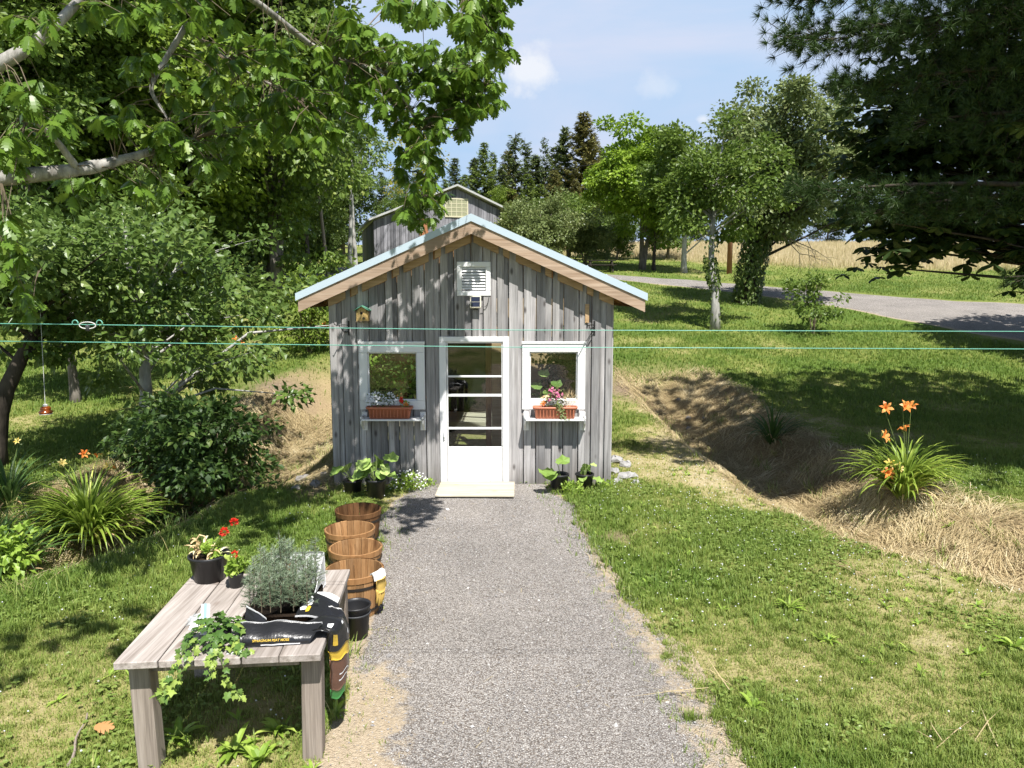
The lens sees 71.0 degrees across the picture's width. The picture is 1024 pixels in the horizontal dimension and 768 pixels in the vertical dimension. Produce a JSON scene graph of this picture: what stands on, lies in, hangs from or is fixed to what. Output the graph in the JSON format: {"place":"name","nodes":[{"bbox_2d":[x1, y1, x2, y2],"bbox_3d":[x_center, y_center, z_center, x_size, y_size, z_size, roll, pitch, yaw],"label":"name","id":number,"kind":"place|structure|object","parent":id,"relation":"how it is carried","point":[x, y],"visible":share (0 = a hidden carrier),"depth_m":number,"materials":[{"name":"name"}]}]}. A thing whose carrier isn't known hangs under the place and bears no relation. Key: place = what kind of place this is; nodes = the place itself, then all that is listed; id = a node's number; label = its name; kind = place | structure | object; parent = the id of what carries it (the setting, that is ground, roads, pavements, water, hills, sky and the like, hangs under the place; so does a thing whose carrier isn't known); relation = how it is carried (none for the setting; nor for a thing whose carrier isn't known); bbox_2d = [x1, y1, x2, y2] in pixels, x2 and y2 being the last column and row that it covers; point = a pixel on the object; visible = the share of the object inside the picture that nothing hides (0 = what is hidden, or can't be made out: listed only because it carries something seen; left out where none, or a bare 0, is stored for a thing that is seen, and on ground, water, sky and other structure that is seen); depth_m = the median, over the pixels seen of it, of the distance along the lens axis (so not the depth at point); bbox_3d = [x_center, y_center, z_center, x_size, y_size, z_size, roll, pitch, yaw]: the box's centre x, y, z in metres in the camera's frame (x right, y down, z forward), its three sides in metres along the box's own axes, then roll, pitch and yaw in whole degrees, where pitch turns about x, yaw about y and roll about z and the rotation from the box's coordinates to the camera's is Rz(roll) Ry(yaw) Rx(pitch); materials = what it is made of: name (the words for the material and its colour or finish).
{"place":"outdoors","nodes":[
{"label":"outdoors","id":0,"kind":"place"},
{"bbox_2d":[0,245,1023,767],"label":"ground","id":1,"kind":"structure","parent":0,"point":[458,437],"depth_m":10.24,"materials":[{"name":"beige soil"}]},
{"bbox_2d":[0,519,43,582],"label":"broadleaf weed","id":2,"kind":"object","parent":1,"relation":"on","point":[12,553],"visible":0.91,"depth_m":7.86,"materials":[{"name":"green plant"}]},
{"bbox_2d":[0,501,54,536],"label":"daylily plant","id":3,"kind":"object","parent":1,"relation":"on","point":[9,523],"visible":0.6,"depth_m":8.44,"materials":[{"name":"green plant"}]},
{"bbox_2d":[0,435,78,511],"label":"daylily plant","id":4,"kind":"object","parent":1,"relation":"on","point":[12,488],"visible":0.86,"depth_m":9.31,"materials":[{"name":"green plant"}]},
{"bbox_2d":[0,510,99,580],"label":"daylily plant","id":5,"kind":"object","parent":1,"relation":"on","point":[35,542],"visible":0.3,"depth_m":8.40,"materials":[{"name":"green plant"}]},
{"bbox_2d":[0,214,156,467],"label":"apple tree","id":6,"kind":"object","parent":1,"relation":"on","point":[57,277],"visible":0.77,"depth_m":10.77,"materials":[{"name":"green plant"}]},
{"bbox_2d":[2,449,182,557],"bbox_3d":[-5.436,1.498,9.183,2.228,1.280,2.268,0,7,0],"label":"daylily plant","id":7,"kind":"object","parent":1,"relation":"on","point":[92,512],"visible":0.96,"depth_m":9.09,"materials":[{"name":"green plant"}]},
{"bbox_2d":[0,184,184,402],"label":"apple tree","id":8,"kind":"object","parent":1,"relation":"on","point":[74,389],"visible":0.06,"depth_m":15.40,"materials":[{"name":"green plant"}]},
{"bbox_2d":[0,0,197,252],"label":"ash tree","id":9,"kind":"object","parent":1,"relation":"on","point":[75,98],"visible":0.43,"depth_m":23.60,"materials":[{"name":"green plant"}]},
{"bbox_2d":[96,396,210,482],"bbox_3d":[-5.643,0.961,11.357,1.877,1.683,2.089,0,7,0],"label":"dark shrub","id":10,"kind":"object","parent":1,"relation":"on","point":[114,446],"visible":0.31,"depth_m":11.10,"materials":[{"name":"green plant"}]},
{"bbox_2d":[0,0,313,291],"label":"ash tree","id":11,"kind":"object","parent":1,"relation":"on","point":[151,44],"visible":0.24,"depth_m":27.70,"materials":[{"name":"green plant"}]},
{"bbox_2d":[122,485,191,531],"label":"daylily plant","id":12,"kind":"object","parent":1,"relation":"on","point":[159,522],"visible":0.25,"depth_m":10.45,"materials":[{"name":"green plant"}]},
{"bbox_2d":[0,164,328,441],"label":"apple tree","id":13,"kind":"object","parent":1,"relation":"on","point":[151,302],"visible":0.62,"depth_m":11.80,"materials":[{"name":"green plant"}]},
{"bbox_2d":[163,715,206,747],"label":"dandelion weed","id":14,"kind":"object","parent":1,"relation":"on","point":[178,726],"visible":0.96,"depth_m":4.33,"materials":[{"name":"green plant"}]},
{"bbox_2d":[119,381,283,542],"bbox_3d":[-4.486,1.179,10.515,2.216,2.502,2.528,-2,7,-15],"label":"dark shrub","id":15,"kind":"object","parent":1,"relation":"on","point":[199,467],"visible":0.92,"depth_m":10.08,"materials":[{"name":"green plant"}]},
{"bbox_2d":[174,134,264,277],"bbox_3d":[-15.132,-9.984,36.026,6.154,10.381,6.455,-1,7,-10],"label":"maple tree","id":16,"kind":"object","parent":1,"relation":"on","point":[232,249],"visible":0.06,"depth_m":35.98,"materials":[{"name":"green plant"}]},
{"bbox_2d":[113,569,349,767],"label":"work table","id":17,"kind":"object","parent":1,"relation":"on","point":[146,656],"visible":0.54,"depth_m":4.05,"materials":[{"name":"grey wood"}]},
{"bbox_2d":[149,610,254,704],"bbox_3d":[-1.651,1.494,3.952,0.497,0.409,0.484,0,7,0],"label":"potted ivy","id":18,"kind":"object","parent":17,"relation":"on","point":[222,635],"visible":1,"depth_m":3.90,"materials":[{"name":"green plant"}]},
{"bbox_2d":[185,517,238,584],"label":"potted geranium","id":19,"kind":"object","parent":17,"relation":"on","point":[208,561],"visible":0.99,"depth_m":4.88,"materials":[{"name":"black plastic"}]},
{"bbox_2d":[224,550,251,588],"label":"potted geranium","id":20,"kind":"object","parent":17,"relation":"on","point":[233,573],"visible":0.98,"depth_m":4.79,"materials":[{"name":"green plant"}]},
{"bbox_2d":[239,552,338,646],"bbox_3d":[-1.342,1.298,4.417,0.605,0.223,0.904,0,7,0],"label":"peat moss bag","id":21,"kind":"object","parent":17,"relation":"on","point":[287,625],"visible":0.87,"depth_m":4.17,"materials":[{"name":"plastic"}]},
{"bbox_2d":[306,606,349,698],"bbox_3d":[-1.102,1.604,4.243,0.259,0.481,0.313,0,7,0],"label":"soil bag","id":22,"kind":"object","parent":17,"relation":"hanging from","point":[335,625],"visible":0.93,"depth_m":4.19,"materials":[{"name":"black plastic"}]},
{"bbox_2d":[214,720,261,766],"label":"dandelion weed","id":23,"kind":"object","parent":1,"relation":"on","point":[236,740],"visible":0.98,"depth_m":4.21,"materials":[{"name":"green plant"}]},
{"bbox_2d":[198,412,288,502],"bbox_3d":[-4.815,1.349,11.841,1.923,1.806,1.828,0,7,0],"label":"dark shrub","id":24,"kind":"object","parent":1,"relation":"on","point":[241,485],"visible":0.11,"depth_m":11.99,"materials":[{"name":"green plant"}]},
{"bbox_2d":[240,740,276,767],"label":"dandelion weed","id":25,"kind":"object","parent":1,"relation":"on","point":[255,755],"visible":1,"depth_m":4.12,"materials":[{"name":"green plant"}]},
{"bbox_2d":[0,0,523,328],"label":"tree","id":26,"kind":"object","parent":1,"relation":"on","point":[453,75],"visible":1,"depth_m":6.03,"materials":[{"name":"green plant"}]},
{"bbox_2d":[168,0,376,289],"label":"ash tree","id":27,"kind":"object","parent":1,"relation":"on","point":[296,167],"visible":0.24,"depth_m":32.15,"materials":[{"name":"green plant"}]},
{"bbox_2d":[252,717,295,738],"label":"dandelion weed","id":28,"kind":"object","parent":1,"relation":"on","point":[271,724],"visible":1,"depth_m":4.36,"materials":[{"name":"green plant"}]},
{"bbox_2d":[236,144,326,280],"bbox_3d":[-13.079,-10.739,37.991,6.835,10.992,6.516,-6,10,-43],"label":"maple tree","id":29,"kind":"object","parent":1,"relation":"on","point":[294,243],"visible":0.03,"depth_m":37.65,"materials":[{"name":"green plant"}]},
{"bbox_2d":[252,264,335,352],"bbox_3d":[-5.678,-2.020,20.481,3.001,2.784,2.762,-7,10,-43],"label":"lilac shrub","id":30,"kind":"object","parent":1,"relation":"on","point":[307,335],"visible":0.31,"depth_m":20.22,"materials":[{"name":"green plant"}]},
{"bbox_2d":[259,85,378,272],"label":"maple tree","id":31,"kind":"object","parent":1,"relation":"on","point":[329,211],"visible":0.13,"depth_m":45.28,"materials":[{"name":"green plant"}]},
{"bbox_2d":[310,226,347,263],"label":"alder bush","id":32,"kind":"object","parent":1,"relation":"on","point":[334,239],"visible":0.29,"depth_m":51.86,"materials":[{"name":"green plant"}]},
{"bbox_2d":[330,462,367,494],"bbox_3d":[-2.165,1.268,9.735,0.522,0.425,0.421,2,7,16],"label":"potted squash","id":33,"kind":"object","parent":1,"relation":"on","point":[350,486],"visible":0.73,"depth_m":9.66,"materials":[{"name":"black plastic"}]},
{"bbox_2d":[324,520,374,563],"bbox_3d":[-1.600,1.602,7.108,0.496,0.376,0.496,0,7,0],"label":"half barrel","id":34,"kind":"object","parent":1,"relation":"on","point":[335,532],"visible":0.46,"depth_m":7.24,"materials":[{"name":"brown wood"}]},
{"bbox_2d":[316,131,385,255],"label":"maple tree","id":35,"kind":"object","parent":1,"relation":"on","point":[360,203],"visible":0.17,"depth_m":64.19,"materials":[{"name":"green plant"}]},
{"bbox_2d":[325,558,383,616],"bbox_3d":[-1.322,1.728,6.046,0.490,0.376,0.490,0,7,0],"label":"half barrel","id":36,"kind":"object","parent":1,"relation":"on","point":[361,583],"visible":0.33,"depth_m":6.10,"materials":[{"name":"brown wood"}]},
{"bbox_2d":[370,568,386,605],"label":"work gloves","id":37,"kind":"object","parent":36,"relation":"on","point":[379,576],"visible":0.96,"depth_m":5.89,"materials":[{"name":"fabric"}]},
{"bbox_2d":[318,90,390,269],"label":"birch tree","id":38,"kind":"object","parent":1,"relation":"on","point":[350,237],"visible":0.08,"depth_m":40.17,"materials":[{"name":"green plant"}]},
{"bbox_2d":[334,502,380,539],"bbox_3d":[-1.655,1.524,7.743,0.496,0.377,0.496,0,7,0],"label":"half barrel","id":39,"kind":"object","parent":1,"relation":"on","point":[369,512],"visible":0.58,"depth_m":7.79,"materials":[{"name":"brown wood"}]},
{"bbox_2d":[348,597,370,641],"bbox_3d":[-1.215,1.839,5.596,0.240,0.265,0.240,0,7,0],"label":"plastic bucket","id":40,"kind":"object","parent":1,"relation":"on","point":[359,610],"visible":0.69,"depth_m":5.53,"materials":[{"name":"black plastic"}]},
{"bbox_2d":[326,120,393,265],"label":"birch tree","id":41,"kind":"object","parent":1,"relation":"on","point":[370,154],"visible":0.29,"depth_m":41.07,"materials":[{"name":"green plant"}]},
{"bbox_2d":[350,451,398,499],"bbox_3d":[-1.789,1.202,9.423,0.620,0.619,0.497,0,7,0],"label":"potted squash","id":42,"kind":"object","parent":1,"relation":"on","point":[375,484],"visible":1,"depth_m":9.36,"materials":[{"name":"green plant"}]},
{"bbox_2d":[370,178,409,217],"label":"maple tree","id":43,"kind":"object","parent":1,"relation":"on","point":[394,203],"visible":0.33,"depth_m":67.72,"materials":[{"name":"green plant"}]},
{"bbox_2d":[388,469,427,491],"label":"alyssum plant","id":44,"kind":"object","parent":1,"relation":"on","point":[404,481],"visible":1,"depth_m":9.83,"materials":[{"name":"green plant"}]},
{"bbox_2d":[381,124,452,197],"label":"yellowing tree","id":45,"kind":"object","parent":1,"relation":"on","point":[413,174],"visible":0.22,"depth_m":54.82,"materials":[{"name":"green plant"}]},
{"bbox_2d":[357,184,504,261],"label":"old barn","id":46,"kind":"structure","parent":1,"relation":"on","point":[382,233],"depth_m":48.41,"materials":[{"name":"grey wood"}]},
{"bbox_2d":[445,198,467,217],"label":"window","id":47,"kind":"structure","parent":46,"relation":"in","point":[458,207],"depth_m":48.53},
{"bbox_2d":[441,157,465,187],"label":"fir tree","id":48,"kind":"object","parent":1,"relation":"on","point":[454,167],"visible":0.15,"depth_m":89.31,"materials":[{"name":"green plant"}]},
{"bbox_2d":[295,214,647,484],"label":"garden shed","id":49,"kind":"structure","parent":1,"relation":"on","point":[421,286],"depth_m":9.90,"materials":[{"name":"grey wood"}]},
{"bbox_2d":[365,389,412,418],"bbox_3d":[-1.691,0.272,9.854,0.662,0.399,0.232,0,7,0],"label":"window box","id":50,"kind":"object","parent":49,"relation":"on","point":[385,411],"visible":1,"depth_m":9.81,"materials":[{"name":"plastic"}]},
{"bbox_2d":[358,341,425,409],"bbox_3d":[-1.658,-0.118,9.957,0.916,0.948,0.086,0,7,0],"label":"window","id":51,"kind":"structure","parent":49,"relation":"in","point":[419,403],"depth_m":9.92,"materials":[{"name":"white paint"}]},
{"bbox_2d":[443,342,502,481],"bbox_3d":[-0.543,0.401,9.995,0.827,1.977,0.117,0,7,0],"label":"door","id":52,"kind":"structure","parent":49,"relation":"in","point":[465,463],"depth_m":10.09,"materials":[{"name":"white paint"}]},
{"bbox_2d":[522,341,585,409],"bbox_3d":[0.577,-0.118,9.957,0.887,0.948,0.086,0,7,0],"label":"window","id":53,"kind":"structure","parent":49,"relation":"in","point":[527,402],"depth_m":9.92,"materials":[{"name":"white paint"}]},
{"bbox_2d":[532,385,577,419],"bbox_3d":[0.625,0.247,9.861,0.690,0.510,0.288,0,7,0],"label":"window box","id":54,"kind":"object","parent":49,"relation":"on","point":[542,410],"visible":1,"depth_m":9.81,"materials":[{"name":"plastic"}]},
{"bbox_3d":[-1.785,0.784,11.320,1.270,0.895,2.320,0,7,0],"label":"potting bench","id":55,"kind":"object","parent":49,"relation":"on","visible":0},
{"bbox_2d":[370,373,397,398],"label":"potted seedlings","id":56,"kind":"object","parent":55,"relation":"on","point":[374,384],"visible":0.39,"depth_m":10.21,"materials":[{"name":"green plant"}]},
{"bbox_2d":[374,353,400,398],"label":"potted seedlings","id":57,"kind":"object","parent":55,"relation":"on","point":[387,363],"visible":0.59,"depth_m":11.69,"materials":[{"name":"green plant"}]},
{"bbox_2d":[389,370,415,398],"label":"potted seedlings","id":58,"kind":"object","parent":55,"relation":"on","point":[412,384],"visible":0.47,"depth_m":10.20,"materials":[{"name":"green plant"}]},
{"bbox_2d":[396,353,415,398],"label":"potted seedlings","id":59,"kind":"object","parent":55,"relation":"on","point":[409,357],"visible":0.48,"depth_m":11.61,"materials":[{"name":"green plant"}]},
{"bbox_2d":[467,142,496,198],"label":"fir tree","id":60,"kind":"object","parent":1,"relation":"on","point":[483,168],"visible":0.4,"depth_m":81.39,"materials":[{"name":"green plant"}]},
{"bbox_2d":[0,341,982,348],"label":"clothesline","id":61,"kind":"object","parent":1,"relation":"on","point":[504,347],"visible":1,"depth_m":3.70,"materials":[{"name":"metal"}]},
{"bbox_2d":[488,184,516,230],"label":"maple tree","id":62,"kind":"object","parent":1,"relation":"on","point":[497,197],"visible":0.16,"depth_m":67.88,"materials":[{"name":"green plant"}]},
{"bbox_2d":[2,464,1019,767],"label":"weeds","id":63,"kind":"object","parent":1,"relation":"on","point":[918,668],"visible":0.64,"depth_m":5.80,"materials":[{"name":"green plant"}]},
{"bbox_2d":[0,255,1023,767],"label":"lawn grass","id":64,"kind":"structure","parent":1,"relation":"on","point":[970,751],"depth_m":6.98,"materials":[{"name":"green plant"}]},
{"bbox_2d":[0,365,1023,763],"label":"cut straw","id":65,"kind":"object","parent":1,"relation":"on","point":[324,465],"visible":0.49,"depth_m":11.17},
{"bbox_2d":[0,462,1023,767],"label":"grass tufts","id":66,"kind":"object","parent":1,"relation":"on","point":[774,576],"visible":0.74,"depth_m":6.28,"materials":[{"name":"green plant"}]},
{"bbox_2d":[0,454,1023,767],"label":"clover","id":67,"kind":"object","parent":1,"relation":"on","point":[202,700],"depth_m":5.87,"materials":[{"name":"green plant"}]},
{"bbox_2d":[0,323,1023,331],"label":"clothesline","id":68,"kind":"object","parent":1,"relation":"on","point":[525,330],"visible":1,"depth_m":3.69,"materials":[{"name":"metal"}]},
{"bbox_2d":[1,384,1023,722],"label":"tall grass","id":69,"kind":"structure","parent":1,"relation":"on","point":[167,540],"depth_m":8.12,"materials":[{"name":"green plant"}]},
{"bbox_2d":[500,133,532,231],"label":"spruce tree","id":70,"kind":"object","parent":1,"relation":"on","point":[514,148],"visible":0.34,"depth_m":83.20,"materials":[{"name":"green plant"}]},
{"bbox_2d":[516,139,537,199],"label":"spruce tree","id":71,"kind":"object","parent":1,"relation":"on","point":[526,158],"visible":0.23,"depth_m":85.21,"materials":[{"name":"green plant"}]},
{"bbox_2d":[522,154,548,198],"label":"spruce tree","id":72,"kind":"object","parent":1,"relation":"on","point":[535,176],"visible":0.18,"depth_m":93.92,"materials":[{"name":"green plant"}]},
{"bbox_2d":[537,137,552,200],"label":"spruce tree","id":73,"kind":"object","parent":1,"relation":"on","point":[544,174],"visible":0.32,"depth_m":92.11,"materials":[{"name":"green plant"}]},
{"bbox_2d":[493,186,598,253],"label":"alder bush","id":74,"kind":"object","parent":1,"relation":"on","point":[544,225],"visible":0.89,"depth_m":47.32,"materials":[{"name":"green plant"}]},
{"bbox_2d":[538,455,569,492],"bbox_3d":[0.565,1.226,9.646,0.435,0.496,0.464,0,7,0],"label":"potted squash","id":75,"kind":"object","parent":1,"relation":"on","point":[556,478],"visible":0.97,"depth_m":9.66,"materials":[{"name":"black plastic"}]},
{"bbox_2d":[544,170,563,200],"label":"spruce tree","id":76,"kind":"object","parent":1,"relation":"on","point":[555,179],"visible":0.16,"depth_m":75.71,"materials":[{"name":"green plant"}]},
{"bbox_2d":[531,325,591,443],"bbox_3d":[0.812,0.290,11.140,1.076,2.430,0.988,0,7,0],"label":"tree","id":77,"kind":"object","parent":1,"relation":"on","point":[556,375],"visible":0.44,"depth_m":11.04,"materials":[{"name":"green plant"}]},
{"bbox_2d":[514,191,609,258],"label":"alder bush","id":78,"kind":"object","parent":1,"relation":"on","point":[573,203],"visible":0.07,"depth_m":55.24,"materials":[{"name":"green plant"}]},
{"bbox_2d":[548,126,578,197],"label":"spruce tree","id":79,"kind":"object","parent":1,"relation":"on","point":[562,151],"visible":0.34,"depth_m":86.94,"materials":[{"name":"green plant"}]},
{"bbox_2d":[558,111,601,218],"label":"spruce tree","id":80,"kind":"object","parent":1,"relation":"on","point":[581,147],"visible":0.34,"depth_m":84.82,"materials":[{"name":"green plant"}]},
{"bbox_2d":[557,205,618,264],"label":"alder bush","id":81,"kind":"object","parent":1,"relation":"on","point":[597,235],"visible":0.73,"depth_m":50.33,"materials":[{"name":"green plant"}]},
{"bbox_2d":[575,462,602,489],"bbox_3d":[1.051,1.269,9.887,0.357,0.355,0.307,-3,7,-21],"label":"potted squash","id":82,"kind":"object","parent":1,"relation":"on","point":[585,476],"visible":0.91,"depth_m":9.85,"materials":[{"name":"green plant"}]},
{"bbox_2d":[597,212,639,259],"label":"alder bush","id":83,"kind":"object","parent":1,"relation":"on","point":[622,243],"visible":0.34,"depth_m":58.58,"materials":[{"name":"green plant"}]},
{"bbox_2d":[581,110,701,269],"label":"walnut tree","id":84,"kind":"object","parent":1,"relation":"on","point":[616,168],"visible":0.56,"depth_m":46.13,"materials":[{"name":"green plant"}]},
{"bbox_2d":[625,198,671,270],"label":"young tree","id":85,"kind":"object","parent":1,"relation":"on","point":[653,242],"visible":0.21,"depth_m":47.13,"materials":[{"name":"green plant"}]},
{"bbox_2d":[645,225,693,258],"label":"maple tree","id":86,"kind":"object","parent":1,"relation":"on","point":[677,243],"visible":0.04,"depth_m":58.26,"materials":[{"name":"green plant"}]},
{"bbox_2d":[634,124,752,272],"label":"locust tree","id":87,"kind":"object","parent":1,"relation":"on","point":[683,267],"visible":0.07,"depth_m":43.98,"materials":[{"name":"green plant"}]},
{"bbox_2d":[634,105,802,329],"bbox_3d":[6.795,-5.363,24.058,5.115,7.414,4.630,0,7,0],"label":"leaning tree","id":88,"kind":"object","parent":1,"relation":"on","point":[700,186],"visible":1,"depth_m":23.43,"materials":[{"name":"green plant"}]},
{"bbox_2d":[739,389,816,444],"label":"daylily plant","id":89,"kind":"object","parent":1,"relation":"on","point":[774,432],"visible":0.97,"depth_m":13.86,"materials":[{"name":"green plant"}]},
{"bbox_2d":[559,240,1018,270],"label":"hay field grass","id":90,"kind":"structure","parent":1,"relation":"on","point":[841,251],"depth_m":59.11,"materials":[{"name":"beige plant"}]},
{"bbox_2d":[699,72,889,305],"bbox_3d":[11.300,-7.582,28.096,7.746,9.358,8.133,0,7,0],"label":"ivy clad tree","id":91,"kind":"object","parent":1,"relation":"on","point":[777,227],"visible":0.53,"depth_m":27.25,"materials":[{"name":"green plant"}]},
{"bbox_2d":[781,268,851,333],"bbox_3d":[9.528,-2.511,22.789,1.923,2.370,2.344,0,7,0],"label":"young shrub","id":92,"kind":"object","parent":1,"relation":"on","point":[813,292],"visible":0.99,"depth_m":22.74,"materials":[{"name":"green plant"}]},
{"bbox_2d":[802,196,846,241],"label":"maple tree","id":93,"kind":"object","parent":1,"relation":"on","point":[831,228],"visible":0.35,"depth_m":120.43,"materials":[{"name":"green plant"}]},
{"bbox_2d":[751,0,1023,292],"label":"white pine","id":94,"kind":"object","parent":1,"relation":"on","point":[970,23],"visible":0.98,"depth_m":8.60,"materials":[{"name":"green plant"}]},
{"bbox_2d":[832,400,972,506],"bbox_3d":[5.331,0.900,9.829,1.807,1.401,1.725,5,9,38],"label":"daylily plant","id":95,"kind":"object","parent":1,"relation":"on","point":[905,475],"visible":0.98,"depth_m":9.72,"materials":[{"name":"green plant"}]},
{"bbox_2d":[782,1,1023,296],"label":"horse chestnut tree","id":96,"kind":"object","parent":1,"relation":"on","point":[886,158],"visible":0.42,"depth_m":9.97,"materials":[{"name":"green plant"}]},
{"bbox_2d":[305,484,755,767],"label":"gravel path","id":97,"kind":"structure","parent":0,"point":[585,729],"depth_m":5.17,"materials":[{"name":"grey gravel"}]},
{"bbox_2d":[328,538,382,563],"bbox_3d":[-1.425,1.665,6.572,0.484,0.376,0.484,0,7,0],"label":"half barrel","id":98,"kind":"object","parent":97,"relation":"on","point":[371,548],"visible":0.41,"depth_m":6.71,"materials":[{"name":"brown wood"}]},
{"bbox_2d":[435,481,514,496],"bbox_3d":[-0.485,1.421,9.721,1.043,0.020,0.732,0,7,0],"label":"plywood step","id":99,"kind":"object","parent":97,"relation":"on","point":[471,489],"visible":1,"depth_m":9.66,"materials":[{"name":"beige wood"}]},
{"bbox_2d":[531,369,562,397],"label":"potted seedlings","id":100,"kind":"object","parent":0,"point":[538,386],"visible":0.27,"depth_m":10.20,"materials":[{"name":"green plant"}]},
{"bbox_2d":[161,272,1023,340],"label":"gravel road","id":101,"kind":"structure","parent":0,"point":[974,316],"depth_m":27.21,"materials":[{"name":"grey gravel"}]},
{"bbox_2d":[300,0,1023,244],"label":"sky","id":102,"kind":"structure","parent":0,"point":[667,61],"materials":[{"name":"blue"}]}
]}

